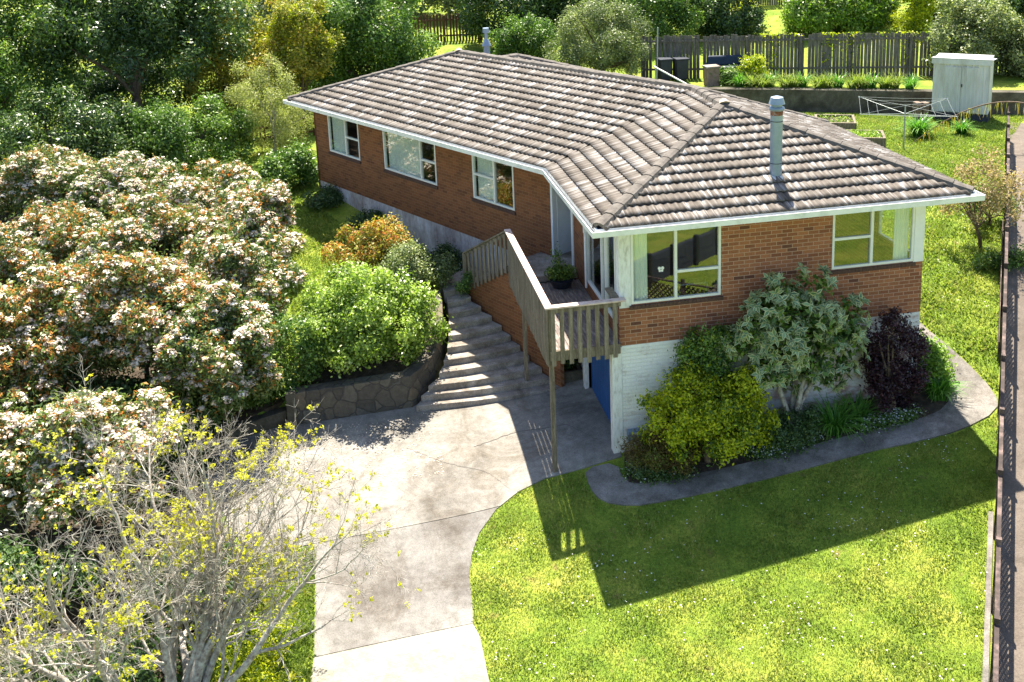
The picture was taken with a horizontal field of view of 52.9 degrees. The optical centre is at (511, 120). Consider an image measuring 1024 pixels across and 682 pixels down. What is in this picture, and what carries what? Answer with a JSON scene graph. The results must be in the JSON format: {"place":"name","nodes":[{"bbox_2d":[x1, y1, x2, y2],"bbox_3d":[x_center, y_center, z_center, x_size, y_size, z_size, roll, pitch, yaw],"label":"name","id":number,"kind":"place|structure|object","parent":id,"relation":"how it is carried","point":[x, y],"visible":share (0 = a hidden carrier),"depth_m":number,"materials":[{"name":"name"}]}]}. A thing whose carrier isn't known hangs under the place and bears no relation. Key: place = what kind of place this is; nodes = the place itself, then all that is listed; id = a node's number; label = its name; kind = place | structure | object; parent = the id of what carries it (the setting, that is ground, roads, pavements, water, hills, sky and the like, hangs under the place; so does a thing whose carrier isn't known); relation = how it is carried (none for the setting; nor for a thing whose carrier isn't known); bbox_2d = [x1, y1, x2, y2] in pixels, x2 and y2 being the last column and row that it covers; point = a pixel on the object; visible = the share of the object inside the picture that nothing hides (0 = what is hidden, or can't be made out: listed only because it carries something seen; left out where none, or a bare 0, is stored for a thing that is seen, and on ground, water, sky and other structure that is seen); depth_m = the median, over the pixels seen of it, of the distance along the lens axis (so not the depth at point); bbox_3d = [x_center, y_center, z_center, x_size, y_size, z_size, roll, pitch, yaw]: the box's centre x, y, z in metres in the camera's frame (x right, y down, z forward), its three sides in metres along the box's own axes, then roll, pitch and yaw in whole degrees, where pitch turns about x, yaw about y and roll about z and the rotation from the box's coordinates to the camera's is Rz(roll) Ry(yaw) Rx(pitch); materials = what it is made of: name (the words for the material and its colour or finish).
{"place":"outdoors","nodes":[
{"label":"outdoors","id":0,"kind":"place"},
{"bbox_2d":[0,476,233,681],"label":"grove soil","id":1,"kind":"structure","parent":0,"point":[32,532],"depth_m":20.70,"materials":[{"name":"soil"}]},
{"bbox_2d":[0,384,35,498],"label":"photinia tree","id":2,"kind":"object","parent":1,"relation":"on","point":[16,399],"visible":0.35,"depth_m":21.18,"materials":[{"name":"white plant"}]},
{"bbox_2d":[0,526,115,655],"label":"under shrub","id":3,"kind":"object","parent":1,"relation":"on","point":[8,557],"visible":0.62,"depth_m":18.34,"materials":[{"name":"green plant"}]},
{"bbox_2d":[0,371,192,540],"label":"photinia tree","id":4,"kind":"object","parent":1,"relation":"on","point":[44,481],"visible":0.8,"depth_m":19.83,"materials":[{"name":"white plant"}]},
{"bbox_2d":[0,618,192,681],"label":"under shrub","id":5,"kind":"object","parent":1,"relation":"on","point":[141,675],"visible":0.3,"depth_m":16.66,"materials":[{"name":"green plant"}]},
{"bbox_2d":[106,516,266,639],"bbox_3d":[-5.932,8.323,18.882,2.780,1.296,2.738,-4,13,-9],"label":"under shrub","id":6,"kind":"object","parent":1,"relation":"on","point":[230,583],"visible":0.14,"depth_m":18.57,"materials":[{"name":"green plant"}]},
{"bbox_2d":[0,354,420,681],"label":"lichen tree","id":7,"kind":"object","parent":1,"relation":"on","point":[200,663],"visible":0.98,"depth_m":16.15,"materials":[{"name":"yellow plant"}]},
{"bbox_2d":[0,184,288,446],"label":"grove soil","id":8,"kind":"structure","parent":0,"point":[264,408],"depth_m":25.53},
{"bbox_2d":[0,138,92,219],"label":"photinia tree","id":9,"kind":"object","parent":8,"relation":"on","point":[27,177],"visible":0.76,"depth_m":34.23,"materials":[{"name":"white plant"}]},
{"bbox_2d":[0,195,106,314],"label":"photinia tree","id":10,"kind":"object","parent":8,"relation":"on","point":[40,234],"visible":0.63,"depth_m":28.34,"materials":[{"name":"white plant"}]},
{"bbox_2d":[0,253,130,413],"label":"photinia tree","id":11,"kind":"object","parent":8,"relation":"on","point":[33,308],"visible":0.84,"depth_m":23.45,"materials":[{"name":"white plant"}]},
{"bbox_2d":[49,144,175,219],"bbox_3d":[-12.888,2.201,34.102,4.436,2.602,4.375,8,16,38],"label":"photinia tree","id":12,"kind":"object","parent":8,"relation":"on","point":[94,185],"visible":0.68,"depth_m":33.30,"materials":[{"name":"white plant"}]},
{"bbox_2d":[5,364,246,447],"bbox_3d":[-8.807,6.468,23.652,5.514,1.670,2.586,-4,13,-9],"label":"under shrub","id":13,"kind":"object","parent":8,"relation":"on","point":[128,386],"visible":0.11,"depth_m":23.61,"materials":[{"name":"green plant"}]},
{"bbox_2d":[41,242,214,383],"bbox_3d":[-9.032,4.728,24.491,4.173,4.202,3.754,-4,13,-9],"label":"photinia tree","id":14,"kind":"object","parent":8,"relation":"on","point":[138,296],"visible":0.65,"depth_m":23.65,"materials":[{"name":"white plant"}]},
{"bbox_2d":[58,187,225,295],"bbox_3d":[-10.271,3.420,28.972,4.914,3.303,4.322,-4,13,-9],"label":"photinia tree","id":15,"kind":"object","parent":8,"relation":"on","point":[151,222],"visible":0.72,"depth_m":28.59,"materials":[{"name":"white plant"}]},
{"bbox_2d":[137,150,265,250],"bbox_3d":[-9.668,2.455,32.560,4.845,2.724,4.029,-4,13,-9],"label":"photinia tree","id":16,"kind":"object","parent":8,"relation":"on","point":[182,189],"visible":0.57,"depth_m":32.03,"materials":[{"name":"white plant"}]},
{"bbox_2d":[139,270,293,446],"bbox_3d":[-6.834,5.396,23.603,3.233,3.618,3.206,5,15,31],"label":"photinia tree","id":17,"kind":"object","parent":8,"relation":"on","point":[216,342],"visible":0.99,"depth_m":22.99,"materials":[{"name":"white plant"}]},
{"bbox_2d":[162,215,311,335],"bbox_3d":[-7.111,4.113,26.497,3.668,3.301,4.030,-14,17,-42],"label":"photinia tree","id":18,"kind":"object","parent":8,"relation":"on","point":[260,273],"visible":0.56,"depth_m":25.93,"materials":[{"name":"white plant"}]},
{"bbox_2d":[204,171,311,264],"bbox_3d":[-7.558,3.096,29.727,3.197,3.011,4.104,-8,14,-25],"label":"photinia tree","id":19,"kind":"object","parent":8,"relation":"on","point":[260,206],"visible":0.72,"depth_m":29.20,"materials":[{"name":"white plant"}]},
{"bbox_2d":[206,545,317,681],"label":"lawn grass","id":20,"kind":"structure","parent":0,"point":[309,604],"depth_m":18.32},
{"bbox_2d":[310,624,488,681],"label":"driveway","id":21,"kind":"structure","parent":0,"point":[455,654],"depth_m":17.50,"materials":[{"name":"concrete"}]},
{"bbox_2d":[311,507,498,657],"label":"driveway","id":22,"kind":"structure","parent":0,"point":[433,560],"depth_m":19.29,"materials":[{"name":"grey concrete"}]},
{"bbox_2d":[190,379,620,554],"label":"driveway","id":23,"kind":"structure","parent":0,"point":[514,462],"depth_m":22.79,"materials":[{"name":"concrete"}]},
{"bbox_2d":[462,229,625,472],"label":"timber deck","id":24,"kind":"structure","parent":23,"relation":"on","point":[571,323],"depth_m":22.18,"materials":[{"name":"wood"}]},
{"bbox_2d":[544,241,577,288],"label":"potted plant","id":25,"kind":"object","parent":24,"relation":"on","point":[561,277],"visible":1,"depth_m":24.61,"materials":[{"name":"green plant"}]},
{"bbox_2d":[0,0,1023,681],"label":"lawn","id":26,"kind":"structure","parent":0,"point":[690,512],"depth_m":19.42,"materials":[{"name":"plant"}]},
{"bbox_2d":[0,0,85,140],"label":"dark tree","id":27,"kind":"object","parent":26,"relation":"on","point":[10,85],"visible":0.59,"depth_m":40.45,"materials":[{"name":"green plant"}]},
{"bbox_2d":[0,77,200,188],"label":"hedge mass","id":28,"kind":"object","parent":26,"relation":"on","point":[17,129],"visible":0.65,"depth_m":37.90,"materials":[{"name":"green plant"}]},
{"bbox_2d":[18,428,218,505],"bbox_3d":[-9.131,7.378,22.391,5.356,1.276,2.352,-4,13,-9],"label":"under shrub","id":29,"kind":"object","parent":26,"relation":"on","point":[171,463],"visible":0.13,"depth_m":22.43,"materials":[{"name":"green plant"}]},
{"bbox_2d":[2,0,268,111],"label":"dark tree","id":30,"kind":"object","parent":26,"relation":"on","point":[95,29],"visible":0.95,"depth_m":41.16,"materials":[{"name":"green plant"}]},
{"bbox_2d":[31,52,246,131],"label":"hedge mass","id":31,"kind":"object","parent":26,"relation":"on","point":[94,87],"visible":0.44,"depth_m":44.96,"materials":[{"name":"green plant"}]},
{"bbox_2d":[108,87,262,175],"bbox_3d":[-12.339,0.433,38.833,5.658,3.147,4.814,-4,13,-9],"label":"hedge mass","id":32,"kind":"object","parent":26,"relation":"on","point":[174,136],"visible":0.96,"depth_m":38.03,"materials":[{"name":"green plant"}]},
{"bbox_2d":[157,0,300,118],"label":"autumn tree","id":33,"kind":"object","parent":26,"relation":"on","point":[223,76],"visible":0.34,"depth_m":45.02,"materials":[{"name":"green plant"}]},
{"bbox_2d":[186,406,287,445],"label":"kerb wall","id":34,"kind":"structure","parent":26,"relation":"on","point":[272,419],"depth_m":23.99,"materials":[{"name":"stone"}]},
{"bbox_2d":[178,609,300,681],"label":"under shrub","id":35,"kind":"object","parent":26,"relation":"on","point":[255,666],"visible":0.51,"depth_m":17.35,"materials":[{"name":"green plant"}]},
{"bbox_2d":[219,50,313,153],"bbox_3d":[-9.354,-0.659,40.308,3.954,4.140,3.294,-4,13,-9],"label":"wispy tree","id":36,"kind":"object","parent":26,"relation":"on","point":[284,125],"visible":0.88,"depth_m":39.86,"materials":[{"name":"green plant"}]},
{"bbox_2d":[253,137,318,190],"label":"camellia bush","id":37,"kind":"object","parent":26,"relation":"on","point":[301,164],"visible":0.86,"depth_m":35.47,"materials":[{"name":"green plant"}]},
{"bbox_2d":[251,310,333,402],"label":"leggy shrub","id":38,"kind":"object","parent":26,"relation":"on","point":[301,346],"visible":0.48,"depth_m":24.39,"materials":[{"name":"green plant"}]},
{"bbox_2d":[251,0,347,125],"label":"yellow green tree","id":39,"kind":"object","parent":26,"relation":"on","point":[303,25],"visible":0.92,"depth_m":43.43,"materials":[{"name":"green plant"}]},
{"bbox_2d":[254,174,364,318],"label":"lawn grass","id":40,"kind":"structure","parent":26,"relation":"on","point":[309,229],"depth_m":32.07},
{"bbox_2d":[299,183,346,208],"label":"shrub","id":41,"kind":"object","parent":26,"relation":"on","point":[328,196],"visible":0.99,"depth_m":33.98,"materials":[{"name":"green plant"}]},
{"bbox_2d":[283,0,444,90],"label":"round tree","id":42,"kind":"object","parent":26,"relation":"on","point":[383,44],"visible":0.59,"depth_m":46.18,"materials":[{"name":"green plant"}]},
{"bbox_2d":[299,285,429,385],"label":"planting bed soil","id":43,"kind":"structure","parent":26,"relation":"on","point":[387,366],"depth_m":25.19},
{"bbox_2d":[316,210,420,286],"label":"orange tipped shrub","id":44,"kind":"object","parent":43,"relation":"on","point":[371,245],"visible":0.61,"depth_m":28.18,"materials":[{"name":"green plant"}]},
{"bbox_2d":[297,255,455,377],"bbox_3d":[-3.449,4.604,25.478,4.034,2.714,3.853,-4,13,-9],"label":"round shrub","id":45,"kind":"object","parent":43,"relation":"on","point":[348,311],"visible":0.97,"depth_m":24.90,"materials":[{"name":"green plant"}]},
{"bbox_2d":[373,236,460,297],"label":"pale green shrub","id":46,"kind":"object","parent":43,"relation":"on","point":[398,258],"visible":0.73,"depth_m":27.37,"materials":[{"name":"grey plant"}]},
{"bbox_2d":[285,290,444,426],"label":"stone retaining wall","id":47,"kind":"structure","parent":26,"relation":"on","point":[407,387],"depth_m":24.55,"materials":[{"name":"stone"}]},
{"bbox_2d":[382,0,471,18],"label":"hedge","id":48,"kind":"object","parent":26,"relation":"on","point":[447,5],"visible":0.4,"depth_m":62.02,"materials":[{"name":"green plant"}]},
{"bbox_2d":[408,13,483,41],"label":"paling fence","id":49,"kind":"object","parent":26,"relation":"on","point":[445,33],"visible":0.48,"depth_m":57.68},
{"bbox_2d":[416,268,562,411],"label":"garden steps","id":50,"kind":"structure","parent":26,"relation":"on","point":[484,361],"depth_m":25.57,"materials":[{"name":"concrete"}]},
{"bbox_2d":[451,0,580,38],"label":"dark hedge tree","id":51,"kind":"object","parent":26,"relation":"on","point":[477,20],"visible":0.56,"depth_m":54.87,"materials":[{"name":"green plant"}]},
{"bbox_2d":[483,10,559,59],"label":"fresh shrub","id":52,"kind":"object","parent":26,"relation":"on","point":[526,38],"visible":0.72,"depth_m":50.12,"materials":[{"name":"green plant"}]},
{"bbox_2d":[468,251,595,386],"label":"entry terrace","id":53,"kind":"structure","parent":26,"relation":"on","point":[495,299],"depth_m":26.28,"materials":[{"name":"concrete"}]},
{"bbox_2d":[532,0,631,28],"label":"dark hedge tree","id":54,"kind":"object","parent":26,"relation":"on","point":[562,4],"visible":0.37,"depth_m":55.59,"materials":[{"name":"green plant"}]},
{"bbox_2d":[540,0,654,75],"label":"grey green bush","id":55,"kind":"object","parent":26,"relation":"on","point":[605,52],"visible":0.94,"depth_m":46.49,"materials":[{"name":"green plant"}]},
{"bbox_2d":[283,28,985,453],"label":"brick house","id":56,"kind":"structure","parent":26,"relation":"on","point":[733,200],"depth_m":24.12,"materials":[{"name":"tile"}]},
{"bbox_2d":[327,116,360,163],"bbox_3d":[-5.504,0.466,33.650,0.125,1.626,2.004,-13,16,-38],"label":"window","id":57,"kind":"structure","parent":56,"relation":"in","point":[328,117],"depth_m":33.63,"materials":[{"name":"metal"}]},
{"bbox_2d":[387,132,420,177],"bbox_3d":[-3.237,0.923,31.182,0.048,1.520,1.800,-13,16,-38],"label":"curtain","id":58,"kind":"object","parent":56,"relation":"hanging from","point":[404,154],"visible":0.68,"depth_m":31.25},
{"bbox_2d":[382,131,437,189],"bbox_3d":[-3.077,1.007,30.810,0.125,1.626,2.854,-13,16,-38],"label":"window","id":59,"kind":"structure","parent":56,"relation":"in","point":[422,159],"depth_m":30.57,"materials":[{"name":"metal"}]},
{"bbox_2d":[477,157,497,200],"bbox_3d":[-0.681,1.492,28.192,0.048,1.520,0.850,-13,16,-38],"label":"curtain","id":60,"kind":"object","parent":56,"relation":"hanging from","point":[486,190],"visible":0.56,"depth_m":28.26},
{"bbox_2d":[472,156,515,214],"bbox_3d":[-0.509,1.580,27.804,0.125,1.626,1.864,-13,16,-38],"label":"window","id":61,"kind":"structure","parent":56,"relation":"in","point":[474,173],"depth_m":27.86,"materials":[{"name":"metal"}]},
{"bbox_2d":[591,355,610,422],"bbox_3d":[2.153,5.996,23.647,0.060,2.910,2.500,-4,13,-9],"label":"garage door","id":62,"kind":"structure","parent":56,"relation":"in","point":[600,369],"depth_m":23.83,"materials":[{"name":"blue paint"}]},
{"bbox_2d":[586,232,617,323],"bbox_3d":[1.984,2.944,22.856,0.083,2.311,2.495,-4,13,-9],"label":"window","id":63,"kind":"structure","parent":56,"relation":"in","point":[603,241],"depth_m":22.73,"materials":[{"name":"wood"}]},
{"bbox_2d":[633,233,647,299],"bbox_3d":[2.665,3.147,21.603,0.360,2.120,0.047,-4,13,-9],"label":"curtain","id":64,"kind":"object","parent":56,"relation":"hanging from","point":[640,265],"visible":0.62,"depth_m":21.59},
{"bbox_2d":[629,226,723,309],"bbox_3d":[3.438,2.961,21.574,2.064,1.896,0.125,-4,13,-9],"label":"window","id":65,"kind":"structure","parent":56,"relation":"in","point":[714,298],"depth_m":21.67,"materials":[{"name":"wood"}]},
{"bbox_2d":[677,273,707,295],"bbox_3d":[3.924,3.854,22.592,0.650,0.930,0.350,-4,13,-9],"label":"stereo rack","id":66,"kind":"object","parent":56,"relation":"on","point":[688,284],"visible":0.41,"depth_m":22.41,"materials":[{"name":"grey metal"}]},
{"bbox_2d":[829,207,915,274],"bbox_3d":[7.820,2.475,22.263,2.004,1.596,0.125,-4,13,-9],"label":"window","id":67,"kind":"structure","parent":56,"relation":"in","point":[871,230],"depth_m":22.32,"materials":[{"name":"wood"}]},
{"bbox_2d":[892,208,909,259],"bbox_3d":[8.511,2.500,22.522,0.340,1.720,0.048,-4,13,-9],"label":"curtain","id":68,"kind":"object","parent":56,"relation":"hanging from","point":[901,231],"visible":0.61,"depth_m":22.51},
{"bbox_2d":[618,0,710,46],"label":"hedge tree","id":69,"kind":"object","parent":26,"relation":"on","point":[679,13],"visible":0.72,"depth_m":52.08,"materials":[{"name":"green plant"}]},
{"bbox_2d":[687,0,770,37],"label":"hedge tree","id":70,"kind":"object","parent":26,"relation":"on","point":[721,18],"visible":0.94,"depth_m":53.01,"materials":[{"name":"green plant"}]},
{"bbox_2d":[468,413,997,681],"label":"lawn grass","id":71,"kind":"structure","parent":26,"relation":"on","point":[853,589],"depth_m":18.95,"materials":[{"name":"plant"}]},
{"bbox_2d":[733,49,771,77],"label":"garden shrub","id":72,"kind":"object","parent":26,"relation":"on","point":[751,64],"visible":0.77,"depth_m":45.16,"materials":[{"name":"yellow plant"}]},
{"bbox_2d":[641,32,933,78],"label":"paling fence","id":73,"kind":"object","parent":26,"relation":"on","point":[741,45],"visible":0.69,"depth_m":46.09,"materials":[{"name":"wood"}]},
{"bbox_2d":[759,30,971,70],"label":"fence creeper","id":74,"kind":"object","parent":73,"relation":"attached to","point":[776,34],"visible":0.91,"depth_m":45.81,"materials":[{"name":"green plant"}]},
{"bbox_2d":[776,0,890,33],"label":"laurel hedge","id":75,"kind":"object","parent":26,"relation":"on","point":[816,16],"visible":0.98,"depth_m":52.01,"materials":[{"name":"green plant"}]},
{"bbox_2d":[703,87,1023,114],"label":"retaining wall","id":76,"kind":"structure","parent":26,"relation":"on","point":[841,100],"depth_m":42.94,"materials":[{"name":"concrete"}]},
{"bbox_2d":[802,112,1023,447],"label":"lawn grass","id":77,"kind":"structure","parent":26,"relation":"on","point":[954,139],"depth_m":29.07,"materials":[{"name":"plant"}]},
{"bbox_2d":[891,112,950,137],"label":"plant","id":78,"kind":"object","parent":26,"relation":"on","point":[919,128],"visible":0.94,"depth_m":38.37,"materials":[{"name":"green plant"}]},
{"bbox_2d":[887,0,955,31],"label":"golden shrub","id":79,"kind":"object","parent":26,"relation":"on","point":[922,11],"visible":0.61,"depth_m":51.71,"materials":[{"name":"yellow plant"}]},
{"bbox_2d":[930,53,996,122],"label":"garden shed","id":80,"kind":"structure","parent":26,"relation":"on","point":[962,82],"depth_m":40.31,"materials":[{"name":"white metal"}]},
{"bbox_2d":[943,66,960,111],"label":"door","id":81,"kind":"structure","parent":80,"relation":"in","point":[952,76],"depth_m":40.45,"materials":[{"name":"white metal"}]},
{"bbox_2d":[960,67,978,112],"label":"door","id":82,"kind":"structure","parent":80,"relation":"in","point":[969,80],"depth_m":40.13,"materials":[{"name":"white metal"}]},
{"bbox_2d":[921,0,1023,78],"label":"pale shrub","id":83,"kind":"object","parent":26,"relation":"on","point":[970,15],"visible":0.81,"depth_m":44.23,"materials":[{"name":"green plant"}]},
{"bbox_2d":[936,143,1023,247],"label":"slender tree","id":84,"kind":"object","parent":26,"relation":"on","point":[994,195],"visible":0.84,"depth_m":27.57,"materials":[{"name":"brown plant"}]},
{"bbox_2d":[982,511,993,681],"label":"concrete kerb","id":85,"kind":"structure","parent":26,"relation":"on","point":[985,672],"depth_m":17.80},
{"bbox_2d":[969,240,1023,271],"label":"shrub","id":86,"kind":"object","parent":26,"relation":"on","point":[996,261],"visible":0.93,"depth_m":27.09,"materials":[{"name":"green plant"}]},
{"bbox_2d":[989,107,1009,681],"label":"lattice fence","id":87,"kind":"object","parent":26,"relation":"on","point":[996,619],"visible":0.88,"depth_m":20.14,"materials":[{"name":"wood"}]},
{"bbox_2d":[1000,20,1023,78],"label":"pale shrub","id":88,"kind":"object","parent":26,"relation":"on","point":[1016,53],"visible":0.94,"depth_m":44.02,"materials":[{"name":"green plant"}]},
{"bbox_2d":[624,374,950,482],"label":"garden bed soil","id":89,"kind":"structure","parent":0,"point":[923,399],"depth_m":22.27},
{"bbox_2d":[615,419,708,481],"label":"weeping maple","id":90,"kind":"object","parent":89,"relation":"on","point":[646,455],"visible":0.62,"depth_m":21.27,"materials":[{"name":"green plant"}]},
{"bbox_2d":[631,459,700,483],"bbox_3d":[3.201,7.255,21.364,1.494,0.503,0.693,-4,13,-9],"label":"bed filler","id":91,"kind":"object","parent":89,"relation":"on","point":[639,473],"visible":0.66,"depth_m":21.25,"materials":[{"name":"green plant"}]},
{"bbox_2d":[667,314,734,447],"bbox_3d":[4.069,5.634,21.871,1.635,3.158,1.146,-4,13,-9],"label":"upright shrub","id":92,"kind":"object","parent":89,"relation":"on","point":[702,348],"visible":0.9,"depth_m":21.49,"materials":[{"name":"green plant"}]},
{"bbox_2d":[632,356,789,470],"bbox_3d":[4.141,6.160,21.606,3.198,2.395,2.264,-4,13,-9],"label":"yellow leaf shrub","id":93,"kind":"object","parent":89,"relation":"on","point":[700,415],"visible":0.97,"depth_m":21.20,"materials":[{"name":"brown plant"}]},
{"bbox_2d":[742,427,835,463],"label":"white groundcover","id":94,"kind":"object","parent":89,"relation":"on","point":[767,452],"visible":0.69,"depth_m":21.80,"materials":[{"name":"green plant"}]},
{"bbox_2d":[711,262,872,435],"bbox_3d":[5.908,4.992,21.810,3.542,3.937,1.558,-4,13,-9],"label":"variegated shrub","id":95,"kind":"object","parent":89,"relation":"on","point":[772,338],"visible":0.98,"depth_m":21.43,"materials":[{"name":"green plant"}]},
{"bbox_2d":[761,402,835,452],"bbox_3d":[6.019,6.439,22.075,1.752,0.992,1.193,-4,13,-9],"label":"bed filler","id":96,"kind":"object","parent":89,"relation":"on","point":[801,424],"visible":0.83,"depth_m":21.84,"materials":[{"name":"green plant"}]},
{"bbox_2d":[802,393,872,442],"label":"strap lily","id":97,"kind":"object","parent":89,"relation":"on","point":[830,420],"visible":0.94,"depth_m":22.14,"materials":[{"name":"green plant"}]},
{"bbox_2d":[824,388,893,432],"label":"strap lily","id":98,"kind":"object","parent":89,"relation":"on","point":[860,402],"visible":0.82,"depth_m":22.46,"materials":[{"name":"green plant"}]},
{"bbox_2d":[843,402,928,438],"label":"white groundcover","id":99,"kind":"object","parent":89,"relation":"on","point":[898,417],"visible":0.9,"depth_m":22.21,"materials":[{"name":"green plant"}]},
{"bbox_2d":[855,305,933,414],"bbox_3d":[8.304,5.175,22.378,1.856,2.674,1.346,-10,15,-29],"label":"purple shrub","id":100,"kind":"object","parent":89,"relation":"on","point":[885,382],"visible":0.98,"depth_m":22.16,"materials":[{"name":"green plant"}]},
{"bbox_2d":[914,327,959,384],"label":"corner plants","id":101,"kind":"object","parent":89,"relation":"on","point":[938,357],"visible":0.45,"depth_m":23.08,"materials":[{"name":"green plant"}]},
{"bbox_2d":[911,364,969,402],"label":"strap lily","id":102,"kind":"object","parent":89,"relation":"on","point":[937,389],"visible":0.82,"depth_m":22.71,"materials":[{"name":"green plant"}]},
{"bbox_2d":[586,322,996,505],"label":"path","id":103,"kind":"structure","parent":0,"point":[976,402],"depth_m":21.71,"materials":[{"name":"concrete"}]},
{"bbox_2d":[998,123,1023,681],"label":"dirt drive","id":104,"kind":"structure","parent":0,"point":[1011,651],"depth_m":20.76,"materials":[{"name":"soil"}]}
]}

